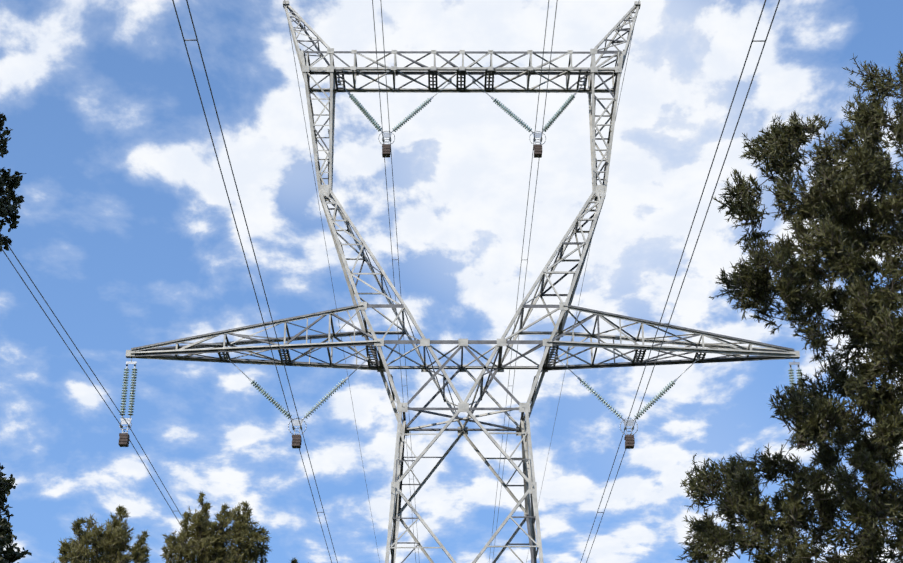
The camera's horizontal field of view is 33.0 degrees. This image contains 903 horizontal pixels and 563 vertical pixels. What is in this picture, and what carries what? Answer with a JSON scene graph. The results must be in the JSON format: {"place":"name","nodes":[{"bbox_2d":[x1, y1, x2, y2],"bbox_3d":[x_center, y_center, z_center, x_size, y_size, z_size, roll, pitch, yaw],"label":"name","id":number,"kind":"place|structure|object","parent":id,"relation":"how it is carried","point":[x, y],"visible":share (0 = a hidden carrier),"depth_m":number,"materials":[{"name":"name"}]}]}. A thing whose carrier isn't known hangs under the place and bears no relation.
{"place":"outdoors","nodes":[
{"label":"outdoors","id":0,"kind":"place"},
{"bbox_2d":[0,0,902,562],"label":"sky","id":1,"kind":"structure","parent":0,"point":[126,229],"materials":[{"name":"blue"}]},
{"bbox_3d":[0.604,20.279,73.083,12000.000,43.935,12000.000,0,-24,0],"label":"ground","id":2,"kind":"structure","parent":0,"visible":0},
{"bbox_2d":[0,113,31,562],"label":"holm oak","id":3,"kind":"object","parent":2,"relation":"on","point":[11,211],"visible":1,"depth_m":12.75,"materials":[{"name":"green plant"}]},
{"bbox_2d":[53,505,151,562],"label":"tree","id":4,"kind":"object","parent":2,"relation":"on","point":[111,542],"visible":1,"depth_m":35.35,"materials":[{"name":"green plant"}]},
{"bbox_2d":[160,490,271,562],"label":"tree","id":5,"kind":"object","parent":2,"relation":"on","point":[205,542],"visible":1,"depth_m":36.94,"materials":[{"name":"green plant"}]},
{"bbox_2d":[118,1,806,562],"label":"transmission tower","id":6,"kind":"structure","parent":2,"relation":"on","point":[552,345],"depth_m":81.11,"materials":[{"name":"metal"}]},
{"bbox_2d":[0,0,901,562],"bbox_3d":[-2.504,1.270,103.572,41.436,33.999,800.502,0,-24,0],"label":"power lines","id":7,"kind":"object","parent":6,"relation":"attached to","point":[398,256],"visible":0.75,"depth_m":72.71,"materials":[{"name":"silver metal"}]},
{"bbox_2d":[675,51,902,562],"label":"tree","id":8,"kind":"object","parent":2,"relation":"on","point":[872,323],"visible":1,"depth_m":23.98,"materials":[{"name":"green plant"}]}
]}

